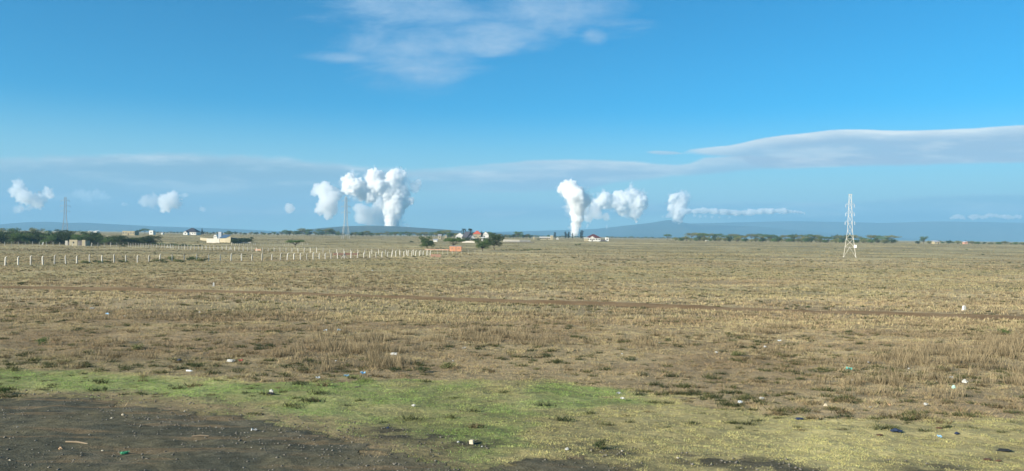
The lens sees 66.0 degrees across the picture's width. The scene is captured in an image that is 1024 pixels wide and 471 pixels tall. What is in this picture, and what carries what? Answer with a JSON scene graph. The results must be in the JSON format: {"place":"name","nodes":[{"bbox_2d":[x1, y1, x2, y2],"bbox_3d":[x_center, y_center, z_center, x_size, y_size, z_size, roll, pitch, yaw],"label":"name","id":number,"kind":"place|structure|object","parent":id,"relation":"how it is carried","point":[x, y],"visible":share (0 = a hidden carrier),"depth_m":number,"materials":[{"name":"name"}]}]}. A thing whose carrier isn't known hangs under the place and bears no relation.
{"place":"outdoors","nodes":[
{"label":"outdoors","id":0,"kind":"place"},
{"bbox_2d":[0,222,279,232],"bbox_3d":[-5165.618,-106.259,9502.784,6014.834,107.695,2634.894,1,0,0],"label":"hills","id":1,"kind":"structure","parent":0,"point":[52,226],"depth_m":8819.95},
{"bbox_2d":[275,226,530,235],"bbox_3d":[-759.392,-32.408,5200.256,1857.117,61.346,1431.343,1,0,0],"label":"hills","id":2,"kind":"structure","parent":0,"point":[375,229],"depth_m":4851.60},
{"bbox_2d":[0,230,1023,470],"bbox_3d":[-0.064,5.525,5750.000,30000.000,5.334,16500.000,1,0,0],"label":"ground","id":3,"kind":"structure","parent":0,"point":[654,464],"depth_m":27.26,"materials":[{"name":"brown plant"}]},
{"bbox_2d":[0,387,8,394],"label":"bush","id":4,"kind":"object","parent":3,"relation":"on","point":[3,389],"visible":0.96,"depth_m":20.97,"materials":[{"name":"green plant"}]},
{"bbox_2d":[0,231,11,242],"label":"tree","id":5,"kind":"object","parent":3,"relation":"on","point":[3,237],"visible":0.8,"depth_m":432.70,"materials":[{"name":"green plant"}]},
{"bbox_2d":[4,227,20,233],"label":"tree","id":6,"kind":"object","parent":3,"relation":"on","point":[12,230],"visible":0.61,"depth_m":598.51,"materials":[{"name":"green plant"}]},
{"bbox_2d":[4,233,27,243],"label":"tree","id":7,"kind":"object","parent":3,"relation":"on","point":[14,239],"visible":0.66,"depth_m":425.36,"materials":[{"name":"green plant"}]},
{"bbox_2d":[8,232,32,243],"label":"tree","id":8,"kind":"object","parent":3,"relation":"on","point":[20,236],"visible":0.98,"depth_m":425.04,"materials":[{"name":"green plant"}]},
{"bbox_2d":[22,233,37,243],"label":"tree","id":9,"kind":"object","parent":3,"relation":"on","point":[31,237],"visible":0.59,"depth_m":433.61,"materials":[{"name":"green plant"}]},
{"bbox_2d":[21,230,42,238],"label":"tree","id":10,"kind":"object","parent":3,"relation":"on","point":[29,232],"visible":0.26,"depth_m":445.89,"materials":[{"name":"green plant"}]},
{"bbox_2d":[29,227,44,232],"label":"tree","id":11,"kind":"object","parent":3,"relation":"on","point":[31,229],"visible":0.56,"depth_m":596.18,"materials":[{"name":"green plant"}]},
{"bbox_2d":[34,336,48,344],"bbox_3d":[-21.150,4.761,35.501,0.596,0.454,0.530,1,0,14],"label":"bush","id":12,"kind":"object","parent":3,"relation":"on","point":[42,339],"visible":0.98,"depth_m":35.48,"materials":[{"name":"green plant"}]},
{"bbox_2d":[32,233,54,243],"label":"tree","id":13,"kind":"object","parent":3,"relation":"on","point":[39,237],"visible":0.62,"depth_m":433.42,"materials":[{"name":"green plant"}]},
{"bbox_2d":[39,234,57,243],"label":"tree","id":14,"kind":"object","parent":3,"relation":"on","point":[51,238],"visible":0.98,"depth_m":426.68,"materials":[{"name":"green plant"}]},
{"bbox_2d":[44,233,63,243],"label":"tree","id":15,"kind":"object","parent":3,"relation":"on","point":[57,238],"visible":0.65,"depth_m":434.03,"materials":[{"name":"green plant"}]},
{"bbox_2d":[52,231,73,241],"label":"tree","id":16,"kind":"object","parent":3,"relation":"on","point":[64,233],"visible":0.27,"depth_m":449.02,"materials":[{"name":"green plant"}]},
{"bbox_2d":[56,233,72,242],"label":"tree","id":17,"kind":"object","parent":3,"relation":"on","point":[62,241],"visible":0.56,"depth_m":431.34,"materials":[{"name":"green plant"}]},
{"bbox_2d":[60,197,70,230],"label":"pylon","id":18,"kind":"object","parent":3,"relation":"on","point":[66,212],"visible":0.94,"depth_m":860.17,"materials":[{"name":"grey metal"}]},
{"bbox_2d":[65,240,89,245],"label":"hut","id":19,"kind":"object","parent":3,"relation":"on","point":[83,242],"visible":0.72,"depth_m":405.42,"materials":[{"name":"stone"}]},
{"bbox_2d":[70,234,89,240],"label":"tree","id":20,"kind":"object","parent":3,"relation":"on","point":[78,237],"visible":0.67,"depth_m":424.32,"materials":[{"name":"green plant"}]},
{"bbox_2d":[80,233,95,243],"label":"tree","id":21,"kind":"object","parent":3,"relation":"on","point":[86,238],"visible":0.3,"depth_m":442.55,"materials":[{"name":"green plant"}]},
{"bbox_2d":[79,232,101,240],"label":"tree","id":22,"kind":"object","parent":3,"relation":"on","point":[94,234],"visible":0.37,"depth_m":446.37,"materials":[{"name":"green plant"}]},
{"bbox_2d":[87,235,106,244],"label":"tree","id":23,"kind":"object","parent":3,"relation":"on","point":[93,240],"visible":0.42,"depth_m":434.02,"materials":[{"name":"green plant"}]},
{"bbox_2d":[92,235,111,244],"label":"tree","id":24,"kind":"object","parent":3,"relation":"on","point":[97,237],"visible":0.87,"depth_m":429.12,"materials":[{"name":"green plant"}]},
{"bbox_2d":[100,237,116,243],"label":"tree","id":25,"kind":"object","parent":3,"relation":"on","point":[108,240],"visible":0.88,"depth_m":428.28,"materials":[{"name":"green plant"}]},
{"bbox_2d":[108,235,130,244],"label":"tree","id":26,"kind":"object","parent":3,"relation":"on","point":[117,237],"visible":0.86,"depth_m":425.60,"materials":[{"name":"green plant"}]},
{"bbox_2d":[119,238,135,244],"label":"tree","id":27,"kind":"object","parent":3,"relation":"on","point":[125,242],"visible":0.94,"depth_m":425.16,"materials":[{"name":"green plant"}]},
{"bbox_2d":[122,231,138,234],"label":"building","id":28,"kind":"structure","parent":3,"relation":"on","point":[130,232],"depth_m":795.50,"materials":[{"name":"white paint"}]},
{"bbox_2d":[124,237,146,244],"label":"tree","id":29,"kind":"object","parent":3,"relation":"on","point":[138,239],"visible":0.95,"depth_m":428.57,"materials":[{"name":"green plant"}]},
{"bbox_2d":[133,344,144,349],"bbox_3d":[-16.165,4.804,34.017,0.546,0.337,0.555,1,0,12],"label":"bush","id":30,"kind":"object","parent":3,"relation":"on","point":[136,347],"visible":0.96,"depth_m":33.98,"materials":[{"name":"green plant"}]},
{"bbox_2d":[149,230,155,234],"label":"house","id":31,"kind":"structure","parent":3,"relation":"on","point":[151,232],"depth_m":946.50,"materials":[{"name":"white paint"}]},
{"bbox_2d":[142,235,163,244],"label":"tree","id":32,"kind":"object","parent":3,"relation":"on","point":[149,238],"visible":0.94,"depth_m":438.26,"materials":[{"name":"green plant"}]},
{"bbox_2d":[186,228,200,234],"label":"house","id":33,"kind":"structure","parent":3,"relation":"on","point":[192,231],"depth_m":1014.67,"materials":[{"name":"white paint"}]},
{"bbox_2d":[207,238,219,242],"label":"wall","id":34,"kind":"structure","parent":3,"relation":"on","point":[212,240],"depth_m":517.16,"materials":[{"name":"white paint"}]},
{"bbox_2d":[200,237,230,242],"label":"perimeter wall","id":35,"kind":"structure","parent":3,"relation":"on","point":[227,240],"depth_m":524.41,"materials":[{"name":"beige concrete"}]},
{"bbox_2d":[4,241,427,254],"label":"fence","id":36,"kind":"object","parent":3,"relation":"on","point":[378,252],"visible":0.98,"depth_m":351.86,"materials":[{"name":"concrete"}]},
{"bbox_2d":[2,250,430,265],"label":"fence","id":37,"kind":"object","parent":3,"relation":"on","point":[241,257],"visible":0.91,"depth_m":213.67,"materials":[{"name":"concrete"}]},
{"bbox_2d":[247,243,302,245],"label":"fence","id":38,"kind":"object","parent":3,"relation":"on","point":[266,244],"visible":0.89,"depth_m":463.44,"materials":[{"name":"concrete"}]},
{"bbox_2d":[284,239,304,245],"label":"acacia tree","id":39,"kind":"object","parent":3,"relation":"on","point":[293,241],"visible":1,"depth_m":432.92,"materials":[{"name":"green plant"}]},
{"bbox_2d":[0,377,690,470],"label":"gravel","id":40,"kind":"structure","parent":3,"relation":"on","point":[55,428],"depth_m":14.83,"materials":[{"name":"gravel"}]},
{"bbox_2d":[65,441,87,443],"bbox_3d":[-8.246,3.919,14.952,0.511,0.042,0.045,1,0,14],"label":"stick","id":41,"kind":"object","parent":40,"relation":"on","point":[76,442],"visible":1,"depth_m":14.95,"materials":[{"name":"brown wood"}]},
{"bbox_2d":[341,196,350,238],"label":"pylon","id":42,"kind":"object","parent":3,"relation":"on","point":[345,199],"visible":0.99,"depth_m":749.43,"materials":[{"name":"metal"}]},
{"bbox_2d":[333,253,358,254],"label":"wall","id":43,"kind":"structure","parent":3,"relation":"on","point":[345,253],"depth_m":290.07,"materials":[{"name":"concrete"}]},
{"bbox_2d":[389,366,401,371],"bbox_3d":[-4.032,4.607,27.089,0.463,0.191,0.476,1,0,11],"label":"bush","id":44,"kind":"object","parent":3,"relation":"on","point":[396,369],"visible":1,"depth_m":27.12,"materials":[{"name":"green plant"}]},
{"bbox_2d":[414,366,431,371],"bbox_3d":[-3.065,4.641,27.318,0.613,0.237,0.492,1,0,-28],"label":"bush","id":45,"kind":"object","parent":3,"relation":"on","point":[423,369],"visible":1,"depth_m":27.32,"materials":[{"name":"green plant"}]},
{"bbox_2d":[418,236,434,247],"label":"tree","id":46,"kind":"object","parent":3,"relation":"on","point":[424,240],"visible":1,"depth_m":428.66,"materials":[{"name":"green plant"}]},
{"bbox_2d":[439,361,455,368],"bbox_3d":[-2.344,4.718,28.653,0.671,0.306,0.660,1,0,-27],"label":"bush","id":47,"kind":"object","parent":3,"relation":"on","point":[447,365],"visible":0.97,"depth_m":28.60,"materials":[{"name":"green plant"}]},
{"bbox_2d":[443,237,464,245],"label":"acacia tree","id":48,"kind":"object","parent":3,"relation":"on","point":[459,240],"visible":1,"depth_m":421.51,"materials":[{"name":"green plant"}]},
{"bbox_2d":[449,246,461,250],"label":"hut","id":49,"kind":"object","parent":3,"relation":"on","point":[455,248],"visible":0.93,"depth_m":377.63,"materials":[{"name":"orange brick"}]},
{"bbox_2d":[462,232,471,238],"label":"house","id":50,"kind":"structure","parent":3,"relation":"on","point":[467,234],"depth_m":756.82,"materials":[{"name":"stone"}]},
{"bbox_2d":[473,231,480,238],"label":"house","id":51,"kind":"structure","parent":3,"relation":"on","point":[476,234],"depth_m":825.50,"materials":[{"name":"white tile"}]},
{"bbox_2d":[473,239,491,250],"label":"tree","id":52,"kind":"object","parent":3,"relation":"on","point":[482,244],"visible":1,"depth_m":389.02,"materials":[{"name":"green plant"}]},
{"bbox_2d":[0,388,965,470],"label":"pebbles","id":53,"kind":"object","parent":3,"relation":"on","point":[736,462],"visible":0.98,"depth_m":15.19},
{"bbox_2d":[483,233,504,249],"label":"tree","id":54,"kind":"object","parent":3,"relation":"on","point":[493,241],"visible":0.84,"depth_m":419.48,"materials":[{"name":"green plant"}]},
{"bbox_2d":[0,262,1023,400],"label":"tall grass","id":55,"kind":"structure","parent":3,"relation":"on","point":[1003,342],"depth_m":41.58,"materials":[{"name":"brown plant"}]},
{"bbox_2d":[503,239,530,241],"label":"wall","id":56,"kind":"structure","parent":3,"relation":"on","point":[504,240],"depth_m":664.85,"materials":[{"name":"white paint"}]},
{"bbox_2d":[588,234,600,240],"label":"house","id":57,"kind":"structure","parent":3,"relation":"on","point":[597,238],"depth_m":753.50,"materials":[{"name":"white paint"}]},
{"bbox_2d":[592,439,607,448],"bbox_3d":[1.672,3.974,14.949,0.296,0.182,0.369,1,0,-2],"label":"bush","id":58,"kind":"object","parent":3,"relation":"on","point":[600,444],"visible":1,"depth_m":14.96,"materials":[{"name":"green plant"}]},
{"bbox_2d":[843,194,856,256],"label":"pylon","id":59,"kind":"object","parent":3,"relation":"on","point":[855,246],"visible":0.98,"depth_m":358.06,"materials":[{"name":"metal"}]},
{"bbox_2d":[882,235,901,238],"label":"acacia tree","id":60,"kind":"object","parent":3,"relation":"on","point":[890,236],"visible":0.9,"depth_m":1071.24,"materials":[{"name":"green plant"}]},
{"bbox_2d":[890,428,902,431],"bbox_3d":[8.333,4.219,17.108,0.285,0.061,0.163,1,0,-6],"label":"rag","id":61,"kind":"object","parent":3,"relation":"on","point":[895,430],"visible":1,"depth_m":17.06,"materials":[{"name":"blue fabric"}]},
{"bbox_2d":[919,236,927,243],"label":"tree","id":62,"kind":"object","parent":3,"relation":"on","point":[922,239],"visible":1,"depth_m":899.77,"materials":[{"name":"green plant"}]},
{"bbox_2d":[996,448,1011,451],"bbox_3d":[9.464,4.120,15.165,0.332,0.034,0.183,1,0,-1],"label":"rag","id":63,"kind":"object","parent":3,"relation":"on","point":[1005,450],"visible":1,"depth_m":15.13,"materials":[{"name":"grey fabric"}]},
{"bbox_2d":[997,328,1011,333],"bbox_3d":[30.264,5.938,48.422,0.775,0.443,0.872,1,0,-1],"label":"bush","id":64,"kind":"object","parent":3,"relation":"on","point":[1003,330],"visible":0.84,"depth_m":48.40,"materials":[{"name":"green plant"}]},
{"bbox_2d":[0,286,1023,319],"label":"dirt track","id":65,"kind":"structure","parent":0,"point":[703,307],"depth_m":80.16,"materials":[{"name":"brown soil"}]},
{"bbox_2d":[0,0,1023,231],"label":"sky","id":66,"kind":"structure","parent":0,"point":[476,115],"materials":[{"name":"blue"}]},
{"bbox_2d":[487,220,945,240],"bbox_3d":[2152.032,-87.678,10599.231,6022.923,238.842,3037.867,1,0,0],"label":"hills","id":67,"kind":"structure","parent":0,"point":[674,228],"depth_m":9785.10,"materials":[{"name":"blue"}]},
{"bbox_2d":[729,351,741,355],"bbox_3d":[9.479,5.005,33.413,0.512,0.280,0.504,1,0,-20],"label":"bush","id":68,"kind":"object","parent":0,"point":[736,353],"visible":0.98,"depth_m":33.38,"materials":[{"name":"green plant"}]},
{"bbox_2d":[690,221,1023,241],"bbox_3d":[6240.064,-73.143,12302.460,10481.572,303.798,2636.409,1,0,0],"label":"hills","id":69,"kind":"structure","parent":0,"point":[973,231],"depth_m":11638.69,"materials":[{"name":"blue"}]}
]}

